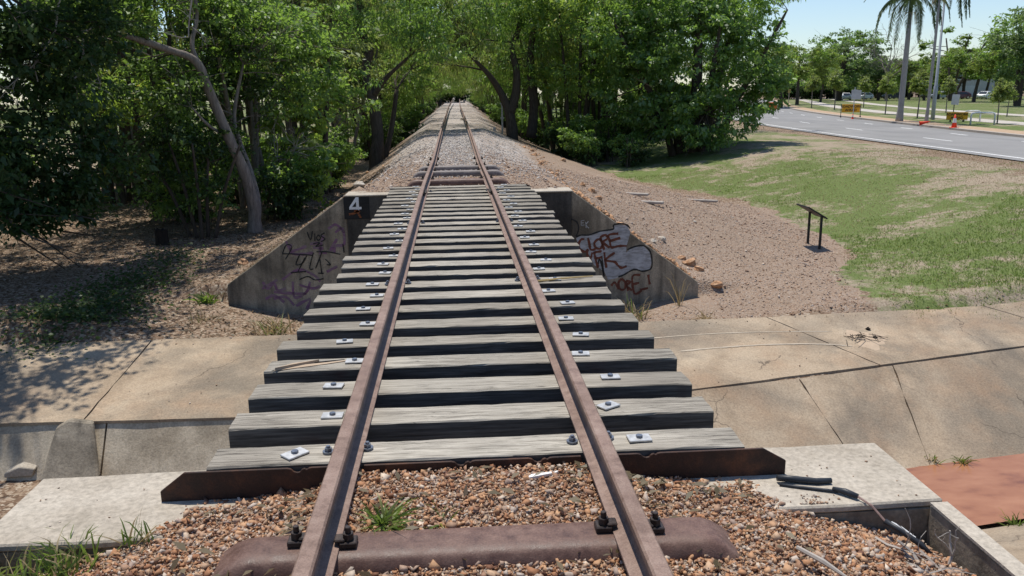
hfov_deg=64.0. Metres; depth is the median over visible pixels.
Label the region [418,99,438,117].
bush
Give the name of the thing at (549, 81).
tall tree
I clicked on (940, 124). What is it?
dirt verge
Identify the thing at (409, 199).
timber sleeper
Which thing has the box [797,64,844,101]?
park tree
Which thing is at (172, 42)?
tall tree
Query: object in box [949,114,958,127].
traffic cone
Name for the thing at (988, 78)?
park tree
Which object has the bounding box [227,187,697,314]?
abutment
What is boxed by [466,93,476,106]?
bush
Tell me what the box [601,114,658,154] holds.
bush
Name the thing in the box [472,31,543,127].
weeping tree
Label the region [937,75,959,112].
sapling
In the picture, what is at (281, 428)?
timber sleeper
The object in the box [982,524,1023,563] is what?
slope
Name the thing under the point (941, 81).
park tree
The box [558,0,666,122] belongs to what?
tall tree
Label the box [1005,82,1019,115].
sapling
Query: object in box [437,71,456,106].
park tree
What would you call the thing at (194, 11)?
leaning tree
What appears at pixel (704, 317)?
grass tuft
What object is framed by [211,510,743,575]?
steel sleeper
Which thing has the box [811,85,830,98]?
bush
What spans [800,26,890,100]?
domed tree
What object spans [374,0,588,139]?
forked tree
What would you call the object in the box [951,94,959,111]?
post sign
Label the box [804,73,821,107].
sapling
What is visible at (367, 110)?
bush
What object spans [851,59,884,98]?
park tree
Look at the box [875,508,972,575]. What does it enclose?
dead twigs
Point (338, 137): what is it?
bush
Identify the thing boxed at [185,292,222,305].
grass tuft
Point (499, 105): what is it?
bush
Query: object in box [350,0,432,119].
tall tree
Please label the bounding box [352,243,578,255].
timber sleeper
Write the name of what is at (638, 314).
grass tuft
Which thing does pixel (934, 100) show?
lamp post
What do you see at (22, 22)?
tall tree
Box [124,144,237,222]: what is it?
bush
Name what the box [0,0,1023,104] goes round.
sky
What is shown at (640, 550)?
rail
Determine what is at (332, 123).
tall tree
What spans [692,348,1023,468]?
concrete slope
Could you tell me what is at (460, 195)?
timber sleeper
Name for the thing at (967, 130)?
kerb
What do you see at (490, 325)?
timber sleeper
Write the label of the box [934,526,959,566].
dead twigs
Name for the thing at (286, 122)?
tall tree
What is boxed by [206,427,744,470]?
timber sleeper
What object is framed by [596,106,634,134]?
bush
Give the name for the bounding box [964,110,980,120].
hoop rail
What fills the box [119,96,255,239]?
bush
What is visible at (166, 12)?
tall tree
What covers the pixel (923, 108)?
footpath
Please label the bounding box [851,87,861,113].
post sign
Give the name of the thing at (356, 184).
rock
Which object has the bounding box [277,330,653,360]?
timber sleeper
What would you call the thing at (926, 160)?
dry grass
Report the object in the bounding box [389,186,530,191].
timber sleeper
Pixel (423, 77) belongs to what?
weeping tree
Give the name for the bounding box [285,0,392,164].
tall tree
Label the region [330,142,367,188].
bush
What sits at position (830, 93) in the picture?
bush
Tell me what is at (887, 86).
sapling
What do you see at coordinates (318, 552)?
rail
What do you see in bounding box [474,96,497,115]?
bush
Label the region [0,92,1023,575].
ground
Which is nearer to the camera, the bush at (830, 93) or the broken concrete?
the broken concrete
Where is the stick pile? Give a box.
[844,332,887,345]
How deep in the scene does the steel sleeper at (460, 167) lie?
19.23 m
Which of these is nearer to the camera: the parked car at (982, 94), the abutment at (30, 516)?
the abutment at (30, 516)
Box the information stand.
[796,204,827,248]
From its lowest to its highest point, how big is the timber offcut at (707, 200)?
0.070 m
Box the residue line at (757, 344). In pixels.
[654,331,849,350]
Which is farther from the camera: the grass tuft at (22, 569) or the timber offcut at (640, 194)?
the timber offcut at (640, 194)
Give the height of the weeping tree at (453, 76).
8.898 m
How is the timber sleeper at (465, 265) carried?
on the bridge girder
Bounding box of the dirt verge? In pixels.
[773,99,1023,133]
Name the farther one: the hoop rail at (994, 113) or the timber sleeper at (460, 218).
the hoop rail at (994, 113)
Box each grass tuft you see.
[0,544,50,575]
[2,524,131,575]
[3,543,78,575]
[93,509,163,548]
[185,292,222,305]
[188,311,225,323]
[239,314,300,335]
[357,493,423,533]
[419,500,460,529]
[617,293,654,320]
[666,271,687,305]
[690,304,715,319]
[924,454,944,463]
[951,455,979,464]
[996,507,1023,525]
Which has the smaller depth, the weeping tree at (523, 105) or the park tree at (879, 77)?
the weeping tree at (523, 105)
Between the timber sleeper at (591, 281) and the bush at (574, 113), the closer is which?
the timber sleeper at (591, 281)
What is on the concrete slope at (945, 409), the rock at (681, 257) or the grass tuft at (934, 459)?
the grass tuft at (934, 459)
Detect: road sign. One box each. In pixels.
[840,104,861,117]
[946,112,967,121]
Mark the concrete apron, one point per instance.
(138, 381)
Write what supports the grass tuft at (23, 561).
on the ground at (768, 142)
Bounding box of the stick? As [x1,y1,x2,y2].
[796,546,846,575]
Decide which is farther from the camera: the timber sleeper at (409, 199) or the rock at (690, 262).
the rock at (690, 262)
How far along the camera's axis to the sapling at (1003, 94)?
52.27 m
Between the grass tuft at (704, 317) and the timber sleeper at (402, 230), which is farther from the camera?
the grass tuft at (704, 317)
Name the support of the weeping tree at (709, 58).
on the ground at (768, 142)
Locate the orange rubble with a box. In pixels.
[323,142,695,278]
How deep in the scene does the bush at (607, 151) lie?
40.47 m
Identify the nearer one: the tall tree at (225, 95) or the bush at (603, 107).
the tall tree at (225, 95)
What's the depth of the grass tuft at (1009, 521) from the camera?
9.19 m
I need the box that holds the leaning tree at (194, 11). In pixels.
[0,0,349,232]
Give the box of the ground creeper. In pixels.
[0,239,224,362]
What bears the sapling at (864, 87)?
on the ground at (768, 142)
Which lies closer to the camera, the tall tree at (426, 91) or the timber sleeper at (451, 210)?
the timber sleeper at (451, 210)
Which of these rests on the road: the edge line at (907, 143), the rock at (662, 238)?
the edge line at (907, 143)
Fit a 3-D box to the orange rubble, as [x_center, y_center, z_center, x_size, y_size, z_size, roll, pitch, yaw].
[-1.407,-3.590,26.681,7.686,1.970,24.115,-2,13,-6]
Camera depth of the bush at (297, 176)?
23.66 m
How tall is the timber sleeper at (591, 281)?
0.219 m
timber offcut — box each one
[626,192,648,195]
[641,200,663,204]
[691,199,717,202]
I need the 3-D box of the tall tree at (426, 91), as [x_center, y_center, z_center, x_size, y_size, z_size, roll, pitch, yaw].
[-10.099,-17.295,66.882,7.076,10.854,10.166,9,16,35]
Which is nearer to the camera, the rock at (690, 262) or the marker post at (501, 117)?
the rock at (690, 262)
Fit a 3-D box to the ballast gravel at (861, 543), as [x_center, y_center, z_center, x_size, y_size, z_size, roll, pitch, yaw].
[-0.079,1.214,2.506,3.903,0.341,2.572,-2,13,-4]
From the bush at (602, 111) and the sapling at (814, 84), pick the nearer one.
the bush at (602, 111)
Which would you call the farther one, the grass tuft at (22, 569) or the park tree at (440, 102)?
the park tree at (440, 102)
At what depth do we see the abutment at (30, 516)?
3.58 m
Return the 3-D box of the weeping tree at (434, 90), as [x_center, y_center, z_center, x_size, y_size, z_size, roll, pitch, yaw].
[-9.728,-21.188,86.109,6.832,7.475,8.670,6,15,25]
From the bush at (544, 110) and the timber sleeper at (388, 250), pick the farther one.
the bush at (544, 110)
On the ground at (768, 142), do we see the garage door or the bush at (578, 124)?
the bush at (578, 124)
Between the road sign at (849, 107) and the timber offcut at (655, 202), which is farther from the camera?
the road sign at (849, 107)
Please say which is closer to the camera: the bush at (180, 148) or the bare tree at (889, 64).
the bush at (180, 148)
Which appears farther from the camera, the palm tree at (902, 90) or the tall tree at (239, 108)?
the palm tree at (902, 90)
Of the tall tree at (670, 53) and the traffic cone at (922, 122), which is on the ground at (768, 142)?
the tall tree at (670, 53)
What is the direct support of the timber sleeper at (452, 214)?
on the bridge girder
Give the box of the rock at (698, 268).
[694,266,703,271]
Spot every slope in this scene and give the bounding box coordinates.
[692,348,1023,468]
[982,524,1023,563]
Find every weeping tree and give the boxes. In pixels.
[261,0,479,157]
[336,4,453,99]
[365,48,465,130]
[374,38,437,135]
[420,69,446,119]
[423,74,473,98]
[428,73,448,113]
[435,69,499,103]
[436,62,521,112]
[445,75,483,110]
[455,2,586,140]
[455,3,541,134]
[459,40,553,104]
[461,67,506,113]
[463,0,623,149]
[464,68,484,112]
[465,85,489,102]
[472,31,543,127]
[664,0,805,127]
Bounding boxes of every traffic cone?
[919,121,929,124]
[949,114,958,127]
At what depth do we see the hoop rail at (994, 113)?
51.72 m
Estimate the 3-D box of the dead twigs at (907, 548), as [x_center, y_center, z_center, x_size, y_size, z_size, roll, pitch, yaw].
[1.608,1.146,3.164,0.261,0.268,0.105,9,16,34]
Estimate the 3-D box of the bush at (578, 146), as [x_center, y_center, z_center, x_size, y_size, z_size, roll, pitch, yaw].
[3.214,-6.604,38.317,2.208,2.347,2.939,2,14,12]
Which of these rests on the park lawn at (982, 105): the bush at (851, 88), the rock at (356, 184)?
the bush at (851, 88)
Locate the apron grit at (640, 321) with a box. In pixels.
[8,307,1021,411]
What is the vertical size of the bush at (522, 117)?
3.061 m
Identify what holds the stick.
on the ballast gravel at (861, 543)
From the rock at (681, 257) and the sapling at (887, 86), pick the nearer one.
the rock at (681, 257)
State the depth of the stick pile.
12.96 m
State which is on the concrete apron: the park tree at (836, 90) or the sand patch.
the sand patch
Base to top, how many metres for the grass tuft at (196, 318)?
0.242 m
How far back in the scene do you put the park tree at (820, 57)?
125.73 m
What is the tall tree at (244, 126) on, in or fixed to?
on the ground at (768, 142)
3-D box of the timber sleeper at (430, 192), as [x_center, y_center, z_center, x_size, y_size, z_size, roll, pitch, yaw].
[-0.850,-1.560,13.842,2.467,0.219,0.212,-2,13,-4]
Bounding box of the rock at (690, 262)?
[682,258,696,265]
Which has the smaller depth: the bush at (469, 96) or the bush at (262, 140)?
the bush at (262, 140)
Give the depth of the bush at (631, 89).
53.50 m
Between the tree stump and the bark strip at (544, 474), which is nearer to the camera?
the bark strip at (544, 474)
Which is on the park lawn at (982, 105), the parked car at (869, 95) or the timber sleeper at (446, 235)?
the parked car at (869, 95)
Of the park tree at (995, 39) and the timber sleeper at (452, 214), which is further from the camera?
the park tree at (995, 39)
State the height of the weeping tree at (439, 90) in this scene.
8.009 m
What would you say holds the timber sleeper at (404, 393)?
on the bridge girder
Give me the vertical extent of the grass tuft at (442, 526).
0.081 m
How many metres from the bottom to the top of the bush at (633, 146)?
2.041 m
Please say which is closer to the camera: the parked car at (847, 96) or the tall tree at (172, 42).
the tall tree at (172, 42)
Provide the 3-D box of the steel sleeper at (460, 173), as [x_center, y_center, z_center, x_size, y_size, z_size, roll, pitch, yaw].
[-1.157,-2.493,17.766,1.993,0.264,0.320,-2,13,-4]
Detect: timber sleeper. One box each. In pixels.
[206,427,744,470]
[228,396,713,447]
[248,372,691,412]
[264,348,676,383]
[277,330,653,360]
[297,313,638,339]
[304,299,624,322]
[313,287,610,308]
[319,275,605,294]
[336,267,595,282]
[341,257,591,272]
[342,249,581,264]
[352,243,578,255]
[354,236,573,247]
[358,230,567,240]
[362,224,562,234]
[366,218,559,228]
[370,214,554,223]
[374,210,554,218]
[376,206,546,213]
[379,202,546,209]
[382,199,541,205]
[383,195,540,201]
[387,192,536,198]
[388,188,534,195]
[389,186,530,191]
[390,184,526,189]
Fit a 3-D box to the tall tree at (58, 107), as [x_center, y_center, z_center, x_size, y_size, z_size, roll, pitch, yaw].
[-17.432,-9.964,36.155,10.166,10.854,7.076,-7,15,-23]
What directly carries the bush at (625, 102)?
on the ground at (768, 142)
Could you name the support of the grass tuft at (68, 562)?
on the ballast gravel at (861, 543)
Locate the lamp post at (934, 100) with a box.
[930,4,944,119]
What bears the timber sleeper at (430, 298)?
on the bridge girder
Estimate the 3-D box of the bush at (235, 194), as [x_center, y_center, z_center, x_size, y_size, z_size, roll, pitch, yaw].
[-9.512,-3.845,27.841,3.067,2.449,2.304,-3,14,-9]
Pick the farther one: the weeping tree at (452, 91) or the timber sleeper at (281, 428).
the weeping tree at (452, 91)
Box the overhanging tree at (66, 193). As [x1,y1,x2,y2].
[0,0,159,268]
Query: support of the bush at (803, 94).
on the grass strip at (943, 113)
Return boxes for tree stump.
[154,228,169,245]
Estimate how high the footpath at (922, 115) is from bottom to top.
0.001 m
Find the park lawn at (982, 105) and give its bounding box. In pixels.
[832,96,1023,113]
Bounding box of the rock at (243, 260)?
[237,258,248,264]
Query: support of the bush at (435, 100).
on the ground at (768, 142)
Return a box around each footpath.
[791,98,1023,124]
[823,98,1023,115]
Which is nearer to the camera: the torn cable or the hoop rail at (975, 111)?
the torn cable
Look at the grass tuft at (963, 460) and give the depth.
10.73 m
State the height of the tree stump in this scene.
0.510 m
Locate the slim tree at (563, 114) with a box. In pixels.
[534,33,625,134]
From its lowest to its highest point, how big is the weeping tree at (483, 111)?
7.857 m
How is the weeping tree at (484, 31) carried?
on the ground at (768, 142)
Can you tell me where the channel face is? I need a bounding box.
[0,420,233,480]
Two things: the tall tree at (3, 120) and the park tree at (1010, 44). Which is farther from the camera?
the park tree at (1010, 44)
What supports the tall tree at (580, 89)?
on the ground at (768, 142)
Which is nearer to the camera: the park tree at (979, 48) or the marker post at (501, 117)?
the marker post at (501, 117)
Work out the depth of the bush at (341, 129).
38.60 m
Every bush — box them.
[0,125,51,195]
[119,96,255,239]
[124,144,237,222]
[143,126,216,191]
[203,146,268,204]
[219,129,277,160]
[233,141,343,219]
[249,131,334,198]
[310,123,354,150]
[321,128,359,178]
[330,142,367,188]
[348,107,369,134]
[349,111,405,160]
[382,103,427,148]
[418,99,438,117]
[418,104,432,122]
[426,97,437,108]
[436,92,450,104]
[442,87,452,101]
[446,88,467,101]
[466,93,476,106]
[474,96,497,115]
[486,103,505,127]
[491,99,520,115]
[503,103,546,135]
[515,106,554,140]
[515,108,556,149]
[536,107,608,159]
[551,109,613,149]
[557,127,604,165]
[565,109,603,121]
[570,98,625,116]
[570,119,627,161]
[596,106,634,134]
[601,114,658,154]
[607,128,656,167]
[617,89,671,129]
[622,86,653,101]
[676,82,726,131]
[775,83,795,99]
[789,78,821,98]
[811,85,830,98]
[824,83,846,98]
[843,85,876,98]
[870,87,895,97]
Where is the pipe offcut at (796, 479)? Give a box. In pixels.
[776,475,831,483]
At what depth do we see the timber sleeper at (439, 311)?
6.27 m
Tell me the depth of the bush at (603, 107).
49.98 m
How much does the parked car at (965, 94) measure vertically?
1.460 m
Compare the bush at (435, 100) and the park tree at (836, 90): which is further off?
the park tree at (836, 90)
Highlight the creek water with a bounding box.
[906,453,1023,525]
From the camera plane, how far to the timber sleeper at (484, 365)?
5.01 m
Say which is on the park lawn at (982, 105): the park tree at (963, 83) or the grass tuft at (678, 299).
the park tree at (963, 83)
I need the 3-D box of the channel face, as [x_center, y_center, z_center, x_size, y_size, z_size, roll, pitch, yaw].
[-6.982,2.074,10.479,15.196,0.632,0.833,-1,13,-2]
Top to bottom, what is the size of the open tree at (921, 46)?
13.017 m
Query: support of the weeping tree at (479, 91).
on the ground at (768, 142)
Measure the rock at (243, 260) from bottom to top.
0.176 m
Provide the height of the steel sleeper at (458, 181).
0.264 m
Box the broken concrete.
[4,462,36,477]
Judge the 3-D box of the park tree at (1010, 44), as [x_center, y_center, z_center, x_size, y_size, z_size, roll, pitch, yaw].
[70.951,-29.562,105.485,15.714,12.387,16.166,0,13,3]
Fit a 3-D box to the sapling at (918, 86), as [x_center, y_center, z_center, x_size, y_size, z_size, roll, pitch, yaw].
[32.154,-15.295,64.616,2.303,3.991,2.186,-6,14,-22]
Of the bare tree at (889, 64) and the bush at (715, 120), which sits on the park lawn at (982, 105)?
the bare tree at (889, 64)
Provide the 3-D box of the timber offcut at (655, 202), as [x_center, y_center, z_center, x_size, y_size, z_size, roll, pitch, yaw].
[3.436,-2.139,20.449,0.700,0.070,0.140,5,15,24]
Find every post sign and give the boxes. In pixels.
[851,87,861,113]
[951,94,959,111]
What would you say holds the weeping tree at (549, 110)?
on the ground at (768, 142)
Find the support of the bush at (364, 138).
on the ground at (768, 142)
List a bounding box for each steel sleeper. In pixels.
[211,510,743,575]
[407,174,509,185]
[413,166,504,177]
[417,162,499,170]
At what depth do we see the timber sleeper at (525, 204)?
12.08 m
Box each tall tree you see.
[0,0,62,102]
[0,0,117,168]
[0,19,24,123]
[7,0,172,162]
[7,0,203,203]
[12,0,183,188]
[49,0,270,217]
[137,0,215,126]
[153,1,301,129]
[159,0,326,206]
[162,14,306,138]
[218,0,388,193]
[258,100,271,129]
[261,0,319,136]
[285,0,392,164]
[289,8,389,134]
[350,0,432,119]
[382,75,437,107]
[513,0,625,155]
[525,1,606,113]
[534,12,599,116]
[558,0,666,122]
[579,1,703,138]
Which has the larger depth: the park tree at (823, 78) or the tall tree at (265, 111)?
the park tree at (823, 78)
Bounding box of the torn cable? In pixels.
[779,483,933,554]
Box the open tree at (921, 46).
[917,26,997,100]
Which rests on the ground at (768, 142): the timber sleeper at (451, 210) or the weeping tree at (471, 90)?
the weeping tree at (471, 90)
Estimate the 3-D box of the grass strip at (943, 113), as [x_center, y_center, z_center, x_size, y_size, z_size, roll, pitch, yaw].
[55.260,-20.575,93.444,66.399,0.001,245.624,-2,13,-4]
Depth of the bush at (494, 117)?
73.86 m
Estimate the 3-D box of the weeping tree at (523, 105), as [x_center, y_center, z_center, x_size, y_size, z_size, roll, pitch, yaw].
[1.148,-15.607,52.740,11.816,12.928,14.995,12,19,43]
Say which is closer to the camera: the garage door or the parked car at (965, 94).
the parked car at (965, 94)
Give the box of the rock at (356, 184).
[353,181,364,187]
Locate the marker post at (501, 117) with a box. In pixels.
[500,103,503,133]
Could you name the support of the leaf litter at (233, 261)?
on the ground at (768, 142)
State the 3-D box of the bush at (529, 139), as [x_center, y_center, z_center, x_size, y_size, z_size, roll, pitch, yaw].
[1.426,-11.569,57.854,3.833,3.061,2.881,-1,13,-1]
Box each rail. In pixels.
[291,100,452,575]
[459,99,673,575]
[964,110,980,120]
[969,112,995,124]
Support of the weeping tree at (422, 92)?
on the ground at (768, 142)
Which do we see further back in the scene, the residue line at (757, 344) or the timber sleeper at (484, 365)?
the residue line at (757, 344)
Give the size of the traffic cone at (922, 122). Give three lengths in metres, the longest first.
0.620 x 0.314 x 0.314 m
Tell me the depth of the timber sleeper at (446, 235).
9.59 m
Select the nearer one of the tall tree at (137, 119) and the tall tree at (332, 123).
the tall tree at (137, 119)
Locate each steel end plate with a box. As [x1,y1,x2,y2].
[160,448,785,501]
[396,184,530,186]
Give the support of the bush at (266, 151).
on the ground at (768, 142)
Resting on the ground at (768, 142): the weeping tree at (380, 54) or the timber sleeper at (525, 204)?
the weeping tree at (380, 54)
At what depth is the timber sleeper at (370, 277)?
7.50 m
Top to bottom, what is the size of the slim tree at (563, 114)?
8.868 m
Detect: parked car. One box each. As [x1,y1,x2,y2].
[842,93,850,99]
[856,92,873,99]
[881,92,898,98]
[946,91,971,98]
[976,91,991,98]
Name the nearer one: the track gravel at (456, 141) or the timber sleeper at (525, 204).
the timber sleeper at (525, 204)
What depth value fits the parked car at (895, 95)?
178.45 m
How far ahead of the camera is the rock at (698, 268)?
16.73 m
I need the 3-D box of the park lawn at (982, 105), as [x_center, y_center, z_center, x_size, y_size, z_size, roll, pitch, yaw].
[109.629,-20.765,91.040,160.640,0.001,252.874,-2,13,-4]
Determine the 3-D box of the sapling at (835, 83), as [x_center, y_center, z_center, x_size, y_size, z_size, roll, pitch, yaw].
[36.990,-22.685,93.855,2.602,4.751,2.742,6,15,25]
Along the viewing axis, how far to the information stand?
18.95 m
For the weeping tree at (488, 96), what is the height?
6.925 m
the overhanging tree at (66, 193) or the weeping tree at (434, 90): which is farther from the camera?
the weeping tree at (434, 90)
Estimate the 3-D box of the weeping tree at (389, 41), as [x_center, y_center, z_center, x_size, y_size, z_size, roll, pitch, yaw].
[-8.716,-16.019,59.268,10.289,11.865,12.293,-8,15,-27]
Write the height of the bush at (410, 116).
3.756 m
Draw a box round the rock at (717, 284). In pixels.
[711,281,722,288]
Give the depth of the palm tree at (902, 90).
58.09 m
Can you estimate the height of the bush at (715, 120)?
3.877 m
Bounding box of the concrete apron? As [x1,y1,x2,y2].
[0,301,1023,425]
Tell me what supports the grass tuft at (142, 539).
on the ground at (768, 142)
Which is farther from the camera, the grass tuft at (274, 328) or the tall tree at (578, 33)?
the tall tree at (578, 33)
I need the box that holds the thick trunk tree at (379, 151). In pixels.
[308,0,477,170]
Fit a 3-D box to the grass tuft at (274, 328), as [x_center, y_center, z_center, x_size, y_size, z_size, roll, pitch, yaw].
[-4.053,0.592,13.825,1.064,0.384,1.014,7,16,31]
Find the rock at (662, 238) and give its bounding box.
[658,236,665,240]
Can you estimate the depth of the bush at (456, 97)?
167.40 m
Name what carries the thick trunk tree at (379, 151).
on the ground at (768, 142)
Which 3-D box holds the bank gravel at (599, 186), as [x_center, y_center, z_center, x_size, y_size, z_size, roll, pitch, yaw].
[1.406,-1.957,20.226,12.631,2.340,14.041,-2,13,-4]
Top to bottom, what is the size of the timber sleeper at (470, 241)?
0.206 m
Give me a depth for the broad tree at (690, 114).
38.18 m
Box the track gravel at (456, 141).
[371,129,565,184]
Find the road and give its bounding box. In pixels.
[721,99,1023,160]
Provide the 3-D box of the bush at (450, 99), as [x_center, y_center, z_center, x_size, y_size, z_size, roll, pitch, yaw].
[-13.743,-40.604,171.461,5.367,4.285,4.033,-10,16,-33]
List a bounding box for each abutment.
[0,443,1023,575]
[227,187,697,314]
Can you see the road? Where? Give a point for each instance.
(981, 143)
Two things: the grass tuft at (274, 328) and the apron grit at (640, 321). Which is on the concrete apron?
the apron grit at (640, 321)
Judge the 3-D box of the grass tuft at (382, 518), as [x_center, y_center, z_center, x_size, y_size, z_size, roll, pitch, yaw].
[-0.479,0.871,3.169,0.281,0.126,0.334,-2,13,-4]
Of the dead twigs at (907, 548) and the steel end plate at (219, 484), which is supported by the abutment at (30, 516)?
the steel end plate at (219, 484)
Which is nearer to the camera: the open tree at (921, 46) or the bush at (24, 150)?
the bush at (24, 150)
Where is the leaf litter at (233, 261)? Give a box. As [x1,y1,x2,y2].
[0,160,391,343]
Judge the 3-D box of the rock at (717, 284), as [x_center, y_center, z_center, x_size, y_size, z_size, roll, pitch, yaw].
[4.046,-0.059,16.160,0.251,0.158,0.176,9,17,37]
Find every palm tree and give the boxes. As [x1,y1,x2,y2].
[864,0,949,120]
[893,0,970,120]
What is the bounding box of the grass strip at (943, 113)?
[806,98,1023,121]
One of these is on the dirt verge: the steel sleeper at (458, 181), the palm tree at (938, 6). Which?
the palm tree at (938, 6)
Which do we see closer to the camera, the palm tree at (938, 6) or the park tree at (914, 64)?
the palm tree at (938, 6)
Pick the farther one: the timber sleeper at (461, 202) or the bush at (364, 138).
the bush at (364, 138)
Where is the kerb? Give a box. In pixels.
[774,100,1023,137]
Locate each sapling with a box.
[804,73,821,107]
[825,69,845,109]
[856,76,873,107]
[877,72,897,113]
[907,68,932,117]
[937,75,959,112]
[987,78,1014,123]
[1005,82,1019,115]
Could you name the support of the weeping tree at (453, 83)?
on the ground at (768, 142)
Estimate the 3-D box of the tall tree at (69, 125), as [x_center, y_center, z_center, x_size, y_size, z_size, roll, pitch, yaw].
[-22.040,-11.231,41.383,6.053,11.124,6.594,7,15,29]
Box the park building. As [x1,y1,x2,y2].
[922,72,994,95]
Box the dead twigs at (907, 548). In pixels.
[897,540,918,565]
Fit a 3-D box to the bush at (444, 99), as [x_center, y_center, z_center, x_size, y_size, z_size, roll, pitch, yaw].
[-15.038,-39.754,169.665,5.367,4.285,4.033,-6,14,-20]
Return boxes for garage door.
[965,86,978,95]
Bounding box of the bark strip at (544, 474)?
[529,471,557,478]
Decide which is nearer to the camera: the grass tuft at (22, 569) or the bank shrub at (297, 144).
the grass tuft at (22, 569)
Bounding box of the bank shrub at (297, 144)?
[255,74,340,210]
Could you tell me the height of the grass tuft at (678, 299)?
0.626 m
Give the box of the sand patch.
[846,330,886,349]
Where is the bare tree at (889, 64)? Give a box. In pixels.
[851,27,936,100]
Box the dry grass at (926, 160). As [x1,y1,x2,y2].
[623,146,1023,317]
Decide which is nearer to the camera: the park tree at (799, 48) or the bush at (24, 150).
the bush at (24, 150)
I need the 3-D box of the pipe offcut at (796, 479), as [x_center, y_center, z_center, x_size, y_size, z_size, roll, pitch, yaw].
[1.330,0.870,3.728,0.246,0.040,0.040,1,13,6]
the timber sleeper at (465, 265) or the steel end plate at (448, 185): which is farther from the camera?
the steel end plate at (448, 185)
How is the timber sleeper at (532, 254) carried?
on the bridge girder
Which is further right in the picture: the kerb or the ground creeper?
the kerb
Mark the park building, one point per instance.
(970, 86)
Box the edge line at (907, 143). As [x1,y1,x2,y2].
[735,118,1023,158]
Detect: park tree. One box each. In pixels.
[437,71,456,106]
[747,43,809,107]
[785,46,852,104]
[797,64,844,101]
[828,63,854,98]
[847,64,899,99]
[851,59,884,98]
[889,58,927,99]
[891,56,961,100]
[919,62,966,98]
[926,45,1008,101]
[933,60,993,90]
[968,5,1023,105]
[969,36,1014,91]
[980,74,994,90]
[1000,12,1023,74]
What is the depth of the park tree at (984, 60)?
127.29 m
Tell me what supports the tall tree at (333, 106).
on the ground at (768, 142)
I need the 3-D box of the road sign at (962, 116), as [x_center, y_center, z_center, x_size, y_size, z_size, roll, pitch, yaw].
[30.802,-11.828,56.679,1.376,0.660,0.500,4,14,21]
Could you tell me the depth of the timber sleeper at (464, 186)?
14.57 m
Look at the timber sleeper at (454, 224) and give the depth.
10.41 m
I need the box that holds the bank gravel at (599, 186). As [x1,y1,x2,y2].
[277,147,864,321]
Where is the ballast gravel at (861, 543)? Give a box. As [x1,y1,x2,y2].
[38,461,976,575]
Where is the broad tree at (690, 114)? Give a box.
[582,0,801,158]
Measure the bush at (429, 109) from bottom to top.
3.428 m
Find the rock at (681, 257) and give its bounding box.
[677,255,686,259]
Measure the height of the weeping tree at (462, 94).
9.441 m

